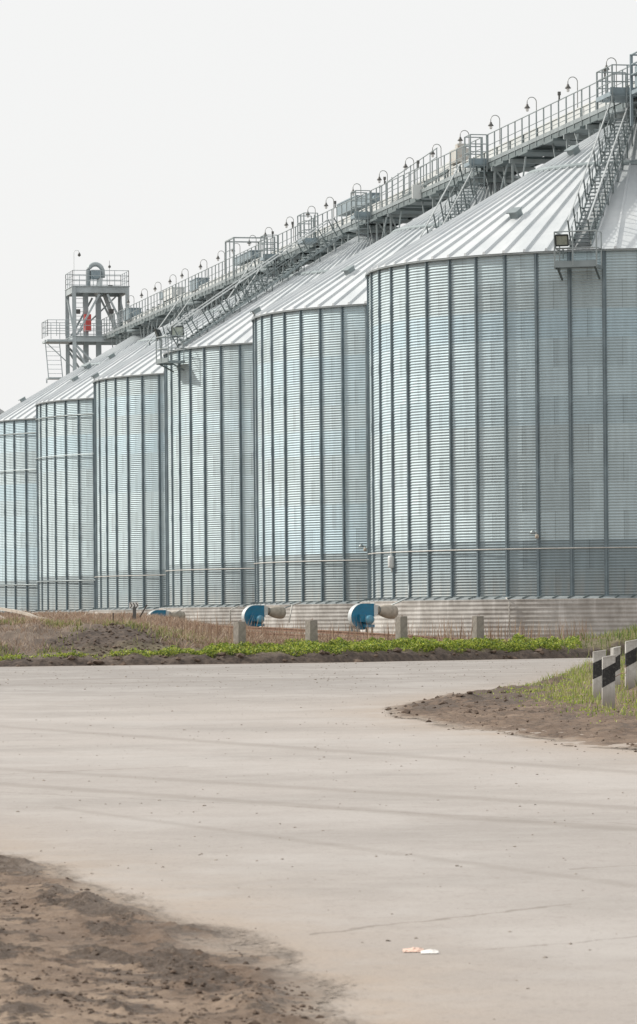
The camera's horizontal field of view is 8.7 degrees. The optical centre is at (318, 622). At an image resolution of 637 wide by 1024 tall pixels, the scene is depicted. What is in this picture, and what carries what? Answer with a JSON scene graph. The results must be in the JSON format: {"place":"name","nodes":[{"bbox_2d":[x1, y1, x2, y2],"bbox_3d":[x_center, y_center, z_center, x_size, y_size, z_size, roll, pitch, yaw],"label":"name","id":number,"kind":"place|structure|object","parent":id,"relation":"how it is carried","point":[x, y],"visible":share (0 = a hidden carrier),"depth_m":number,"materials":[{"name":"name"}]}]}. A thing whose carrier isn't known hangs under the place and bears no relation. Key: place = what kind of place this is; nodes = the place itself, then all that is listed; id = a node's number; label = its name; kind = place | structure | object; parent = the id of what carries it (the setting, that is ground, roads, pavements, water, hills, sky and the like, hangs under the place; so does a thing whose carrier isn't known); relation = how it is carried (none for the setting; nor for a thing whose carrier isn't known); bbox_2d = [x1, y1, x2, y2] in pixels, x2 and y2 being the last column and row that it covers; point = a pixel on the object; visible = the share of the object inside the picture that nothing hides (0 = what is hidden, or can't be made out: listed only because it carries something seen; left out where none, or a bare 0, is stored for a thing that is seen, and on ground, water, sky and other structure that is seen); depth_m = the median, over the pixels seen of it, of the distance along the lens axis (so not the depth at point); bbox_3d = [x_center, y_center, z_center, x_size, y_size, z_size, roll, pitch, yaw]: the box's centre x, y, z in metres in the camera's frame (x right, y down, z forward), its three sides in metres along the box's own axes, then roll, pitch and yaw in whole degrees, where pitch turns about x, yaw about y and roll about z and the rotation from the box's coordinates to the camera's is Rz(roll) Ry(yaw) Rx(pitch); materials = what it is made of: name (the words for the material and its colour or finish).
{"place":"outdoors","nodes":[
{"label":"outdoors","id":0,"kind":"place"},
{"bbox_2d":[0,852,400,1023],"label":"dirt ground","id":1,"kind":"structure","parent":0,"point":[47,944],"depth_m":15.86,"materials":[{"name":"brown soil"}]},
{"bbox_2d":[0,861,324,1023],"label":"corner clods","id":2,"kind":"object","parent":1,"relation":"on","point":[189,981],"visible":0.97,"depth_m":14.83,"materials":[{"name":"soil"}]},
{"bbox_2d":[0,659,588,689],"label":"road gravel","id":3,"kind":"structure","parent":0,"point":[282,676],"depth_m":95.66,"materials":[{"name":"grey gravel"}]},
{"bbox_2d":[0,658,636,1023],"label":"road","id":4,"kind":"structure","parent":0,"point":[436,819],"depth_m":27.16,"materials":[{"name":"concrete"}]},
{"bbox_2d":[4,689,626,1019],"bbox_3d":[0.512,1.269,46.546,8.996,0.080,66.888,0,0,0],"label":"road grit","id":5,"kind":"object","parent":4,"relation":"on","point":[324,796],"visible":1,"depth_m":30.00,"materials":[{"name":"grey gravel"}]},
{"bbox_2d":[402,947,422,951],"bbox_3d":[0.374,1.287,16.600,0.090,0.014,0.175,0,0,0],"label":"crumpled wrapper","id":6,"kind":"object","parent":4,"relation":"on","point":[414,949],"visible":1,"depth_m":16.56,"materials":[{"name":"beige paper"}]},
{"bbox_2d":[421,949,438,952],"bbox_3d":[0.436,1.288,16.523,0.076,0.012,0.149,0,0,0],"label":"paper scrap","id":7,"kind":"object","parent":4,"relation":"on","point":[430,951],"visible":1,"depth_m":16.50,"materials":[{"name":"white paper"}]},
{"bbox_2d":[0,613,636,666],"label":"verge ground","id":8,"kind":"structure","parent":0,"point":[440,654],"depth_m":117.80,"materials":[{"name":"brown soil"}]},
{"bbox_2d":[0,607,49,619],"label":"curved rail","id":9,"kind":"object","parent":8,"relation":"on","point":[16,611],"visible":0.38,"depth_m":136.49,"materials":[{"name":"metal"}]},
{"bbox_2d":[0,327,157,613],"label":"grain silo","id":10,"kind":"object","parent":8,"relation":"on","point":[18,534],"visible":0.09,"depth_m":266.16,"materials":[{"name":"metal"}]},
{"bbox_2d":[42,270,129,382],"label":"elevator tower","id":11,"kind":"structure","parent":8,"relation":"on","point":[73,339],"depth_m":284.74,"materials":[{"name":"metal"}]},
{"bbox_2d":[76,262,116,363],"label":"bucket elevator","id":12,"kind":"object","parent":11,"relation":"attached to","point":[98,311],"visible":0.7,"depth_m":286.01,"materials":[{"name":"metal"}]},
{"bbox_2d":[108,261,112,285],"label":"beacon mast","id":13,"kind":"object","parent":11,"relation":"on","point":[109,266],"visible":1,"depth_m":286.12,"materials":[{"name":"grey metal"}]},
{"bbox_2d":[45,623,172,659],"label":"heap clods","id":14,"kind":"object","parent":8,"relation":"on","point":[122,626],"visible":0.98,"depth_m":117.46,"materials":[{"name":"soil"}]},
{"bbox_2d":[0,616,247,657],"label":"mound grass","id":15,"kind":"structure","parent":8,"relation":"on","point":[133,625],"depth_m":119.85,"materials":[{"name":"brown plant"}]},
{"bbox_2d":[32,300,221,612],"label":"grain silo","id":16,"kind":"object","parent":8,"relation":"on","point":[64,421],"visible":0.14,"depth_m":243.64,"materials":[{"name":"metal"}]},
{"bbox_2d":[143,296,195,349],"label":"roof stair","id":17,"kind":"object","parent":16,"relation":"attached to","point":[182,316],"visible":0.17,"depth_m":245.70,"materials":[{"name":"metal"}]},
{"bbox_2d":[133,606,135,618],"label":"stub post","id":18,"kind":"object","parent":8,"relation":"on","point":[134,612],"visible":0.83,"depth_m":136.91,"materials":[{"name":"grey concrete"}]},
{"bbox_2d":[129,602,138,608],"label":"chevron sign","id":19,"kind":"object","parent":18,"relation":"attached to","point":[132,605],"visible":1,"depth_m":136.99,"materials":[{"name":"white metal"}]},
{"bbox_2d":[147,609,185,619],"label":"blower fan","id":20,"kind":"object","parent":8,"relation":"on","point":[165,612],"visible":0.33,"depth_m":193.11},
{"bbox_2d":[89,265,300,613],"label":"grain silo","id":21,"kind":"object","parent":8,"relation":"on","point":[129,488],"visible":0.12,"depth_m":220.49,"materials":[{"name":"metal"}]},
{"bbox_2d":[212,259,270,320],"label":"roof stair","id":22,"kind":"object","parent":21,"relation":"attached to","point":[248,289],"visible":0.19,"depth_m":222.64,"materials":[{"name":"metal"}]},
{"bbox_2d":[233,620,245,643],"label":"concrete bollard","id":23,"kind":"object","parent":8,"relation":"on","point":[239,630],"visible":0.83,"depth_m":118.60,"materials":[{"name":"concrete"}]},
{"bbox_2d":[241,604,285,631],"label":"blower fan","id":24,"kind":"object","parent":8,"relation":"on","point":[262,611],"visible":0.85,"depth_m":170.42},
{"bbox_2d":[159,223,397,625],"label":"grain silo","id":25,"kind":"object","parent":8,"relation":"on","point":[209,476],"visible":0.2,"depth_m":197.38,"materials":[{"name":"metal"}]},
{"bbox_2d":[156,218,344,372],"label":"roof stair","id":26,"kind":"object","parent":25,"relation":"attached to","point":[161,361],"visible":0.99,"depth_m":200.75,"materials":[{"name":"metal"}]},
{"bbox_2d":[154,328,162,340],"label":"floodlight","id":27,"kind":"object","parent":26,"relation":"attached to","point":[158,333],"visible":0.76,"depth_m":202.33,"materials":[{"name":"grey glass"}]},
{"bbox_2d":[170,326,183,342],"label":"floodlight","id":28,"kind":"object","parent":26,"relation":"attached to","point":[177,329],"visible":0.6,"depth_m":201.95,"materials":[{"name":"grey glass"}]},
{"bbox_2d":[16,647,550,666],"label":"bank clods","id":29,"kind":"object","parent":8,"relation":"on","point":[241,655],"visible":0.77,"depth_m":116.42,"materials":[{"name":"soil"}]},
{"bbox_2d":[0,633,582,660],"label":"ground cover","id":30,"kind":"object","parent":8,"relation":"on","point":[516,643],"visible":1,"depth_m":119.52,"materials":[{"name":"green plant"}]},
{"bbox_2d":[0,609,610,654],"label":"dry grass","id":31,"kind":"structure","parent":8,"relation":"on","point":[88,618],"depth_m":126.67,"materials":[{"name":"brown plant"}]},
{"bbox_2d":[305,619,317,642],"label":"concrete bollard","id":32,"kind":"object","parent":8,"relation":"on","point":[311,630],"visible":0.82,"depth_m":119.40,"materials":[{"name":"concrete"}]},
{"bbox_2d":[179,622,450,640],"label":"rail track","id":33,"kind":"structure","parent":8,"relation":"on","point":[295,630],"depth_m":132.99,"materials":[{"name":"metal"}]},
{"bbox_2d":[348,603,397,632],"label":"blower fan","id":34,"kind":"object","parent":8,"relation":"on","point":[359,612],"visible":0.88,"depth_m":149.10},
{"bbox_2d":[391,584,409,604],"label":"cable","id":35,"kind":"object","parent":34,"relation":"attached to","point":[405,598],"visible":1,"depth_m":149.99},
{"bbox_2d":[248,175,520,635],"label":"grain silo","id":36,"kind":"object","parent":8,"relation":"on","point":[310,446],"visible":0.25,"depth_m":174.31,"materials":[{"name":"metal"}]},
{"bbox_2d":[289,602,300,622],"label":"drain pipe","id":37,"kind":"object","parent":36,"relation":"attached to","point":[291,610],"visible":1,"depth_m":171.85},
{"bbox_2d":[419,164,480,237],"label":"roof stair","id":38,"kind":"object","parent":36,"relation":"attached to","point":[453,204],"visible":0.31,"depth_m":176.49,"materials":[{"name":"metal"}]},
{"bbox_2d":[184,609,592,643],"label":"dead stems","id":39,"kind":"object","parent":8,"relation":"on","point":[411,627],"visible":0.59,"depth_m":128.17,"materials":[{"name":"brown plant"}]},
{"bbox_2d":[395,615,407,639],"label":"concrete bollard","id":40,"kind":"object","parent":8,"relation":"on","point":[401,628],"visible":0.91,"depth_m":121.90,"materials":[{"name":"concrete"}]},
{"bbox_2d":[472,616,483,638],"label":"concrete bollard","id":41,"kind":"object","parent":8,"relation":"on","point":[477,626],"visible":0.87,"depth_m":124.10,"materials":[{"name":"concrete"}]},
{"bbox_2d":[360,108,636,640],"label":"grain silo","id":42,"kind":"object","parent":8,"relation":"on","point":[502,384],"visible":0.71,"depth_m":149.43,"materials":[{"name":"metal"}]},
{"bbox_2d":[101,51,636,346],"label":"conveyor bridge","id":43,"kind":"structure","parent":42,"relation":"on","point":[528,150],"depth_m":192.88,"materials":[{"name":"metal"}]},
{"bbox_2d":[140,289,147,308],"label":"gooseneck lamp","id":44,"kind":"object","parent":43,"relation":"attached to","point":[141,294],"visible":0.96,"depth_m":278.01,"materials":[{"name":"grey metal"}]},
{"bbox_2d":[216,251,224,273],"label":"gooseneck lamp","id":45,"kind":"object","parent":43,"relation":"attached to","point":[217,258],"visible":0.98,"depth_m":249.68,"materials":[{"name":"grey metal"}]},
{"bbox_2d":[284,217,293,241],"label":"gooseneck lamp","id":46,"kind":"object","parent":43,"relation":"attached to","point":[286,225],"visible":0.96,"depth_m":228.81,"materials":[{"name":"grey metal"}]},
{"bbox_2d":[306,206,315,225],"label":"gooseneck lamp","id":47,"kind":"object","parent":43,"relation":"attached to","point":[307,214],"visible":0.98,"depth_m":222.91,"materials":[{"name":"grey metal"}]},
{"bbox_2d":[324,197,333,222],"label":"gooseneck lamp","id":48,"kind":"object","parent":43,"relation":"attached to","point":[326,205],"visible":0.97,"depth_m":218.21,"materials":[{"name":"grey metal"}]},
{"bbox_2d":[377,170,387,182],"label":"gooseneck lamp","id":49,"kind":"object","parent":43,"relation":"attached to","point":[379,179],"visible":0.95,"depth_m":205.37,"materials":[{"name":"grey metal"}]},
{"bbox_2d":[403,157,413,182],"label":"gooseneck lamp","id":50,"kind":"object","parent":43,"relation":"attached to","point":[405,166],"visible":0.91,"depth_m":199.68,"materials":[{"name":"grey metal"}]},
{"bbox_2d":[431,144,441,165],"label":"gooseneck lamp","id":51,"kind":"object","parent":43,"relation":"attached to","point":[432,154],"visible":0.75,"depth_m":194.03,"materials":[{"name":"grey metal"}]},
{"bbox_2d":[457,130,468,142],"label":"gooseneck lamp","id":52,"kind":"object","parent":43,"relation":"attached to","point":[460,140],"visible":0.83,"depth_m":188.61,"materials":[{"name":"grey metal"}]},
{"bbox_2d":[488,115,499,144],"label":"gooseneck lamp","id":53,"kind":"object","parent":43,"relation":"attached to","point":[490,125],"visible":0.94,"depth_m":183.03,"materials":[{"name":"grey metal"}]},
{"bbox_2d":[525,97,536,111],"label":"gooseneck lamp","id":54,"kind":"object","parent":43,"relation":"attached to","point":[527,107],"visible":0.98,"depth_m":176.71,"materials":[{"name":"grey metal"}]},
{"bbox_2d":[565,77,577,107],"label":"gooseneck lamp","id":55,"kind":"object","parent":43,"relation":"attached to","point":[567,87],"visible":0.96,"depth_m":170.21,"materials":[{"name":"grey metal"}]},
{"bbox_2d":[605,57,616,86],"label":"gooseneck lamp","id":56,"kind":"object","parent":43,"relation":"attached to","point":[606,65],"visible":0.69,"depth_m":164.46,"materials":[{"name":"grey metal"}]},
{"bbox_2d":[388,548,393,571],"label":"meter box","id":57,"kind":"object","parent":42,"relation":"attached to","point":[391,561],"visible":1,"depth_m":153.64,"materials":[{"name":"white metal"}]},
{"bbox_2d":[506,597,510,639],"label":"drain pipe","id":58,"kind":"object","parent":42,"relation":"attached to","point":[509,615],"visible":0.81,"depth_m":148.49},
{"bbox_2d":[529,530,538,538],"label":"wall light","id":59,"kind":"object","parent":42,"relation":"attached to","point":[534,532],"visible":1,"depth_m":147.98,"materials":[{"name":"metal"}]},
{"bbox_2d":[554,99,635,280],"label":"roof stair","id":60,"kind":"object","parent":42,"relation":"attached to","point":[559,265],"visible":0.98,"depth_m":150.38,"materials":[{"name":"metal"}]},
{"bbox_2d":[554,234,569,258],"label":"floodlight","id":61,"kind":"object","parent":60,"relation":"attached to","point":[562,239],"visible":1,"depth_m":147.06,"materials":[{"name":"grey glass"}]},
{"bbox_2d":[559,623,636,658],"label":"slope grass","id":62,"kind":"structure","parent":8,"relation":"on","point":[630,632],"depth_m":127.93,"materials":[{"name":"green plant"}]},
{"bbox_2d":[0,0,636,411],"label":"sky","id":63,"kind":"structure","parent":0,"point":[142,137],"materials":[{"name":"white"}]},
{"bbox_2d":[382,656,636,750],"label":"soil island","id":64,"kind":"structure","parent":0,"point":[551,725],"depth_m":55.56,"materials":[{"name":"brown soil"}]},
{"bbox_2d":[385,672,588,717],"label":"soil clods","id":65,"kind":"object","parent":64,"relation":"on","point":[406,711],"visible":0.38,"depth_m":63.55,"materials":[{"name":"brown soil"}]},
{"bbox_2d":[382,700,636,751],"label":"soil crumbs","id":66,"kind":"object","parent":64,"relation":"on","point":[428,720],"visible":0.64,"depth_m":52.83,"materials":[{"name":"brown soil"}]},
{"bbox_2d":[478,656,636,723],"bbox_3d":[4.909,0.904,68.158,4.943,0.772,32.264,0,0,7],"label":"island grass","id":67,"kind":"structure","parent":64,"relation":"on","point":[588,682],"depth_m":67.44,"materials":[{"name":"green plant"}]},
{"bbox_2d":[593,650,605,699],"bbox_3d":[4.245,0.868,63.496,0.208,0.931,0.079,0,0,-3],"label":"guide post","id":68,"kind":"object","parent":64,"relation":"on","point":[597,670],"visible":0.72,"depth_m":63.46,"materials":[{"name":"plastic"}]},
{"bbox_2d":[602,654,615,708],"bbox_3d":[4.047,0.875,58.596,0.195,0.872,0.079,0,0,-3],"label":"guide post","id":69,"kind":"object","parent":64,"relation":"on","point":[608,679],"visible":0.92,"depth_m":58.56,"materials":[{"name":"plastic"}]},
{"bbox_2d":[610,646,620,687],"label":"guide post","id":70,"kind":"object","parent":64,"relation":"on","point":[614,650],"visible":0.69,"depth_m":67.48,"materials":[{"name":"plastic"}]},
{"bbox_2d":[625,639,636,689],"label":"guide post","id":71,"kind":"object","parent":64,"relation":"on","point":[630,660],"visible":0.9,"depth_m":65.96,"materials":[{"name":"plastic"}]}
]}

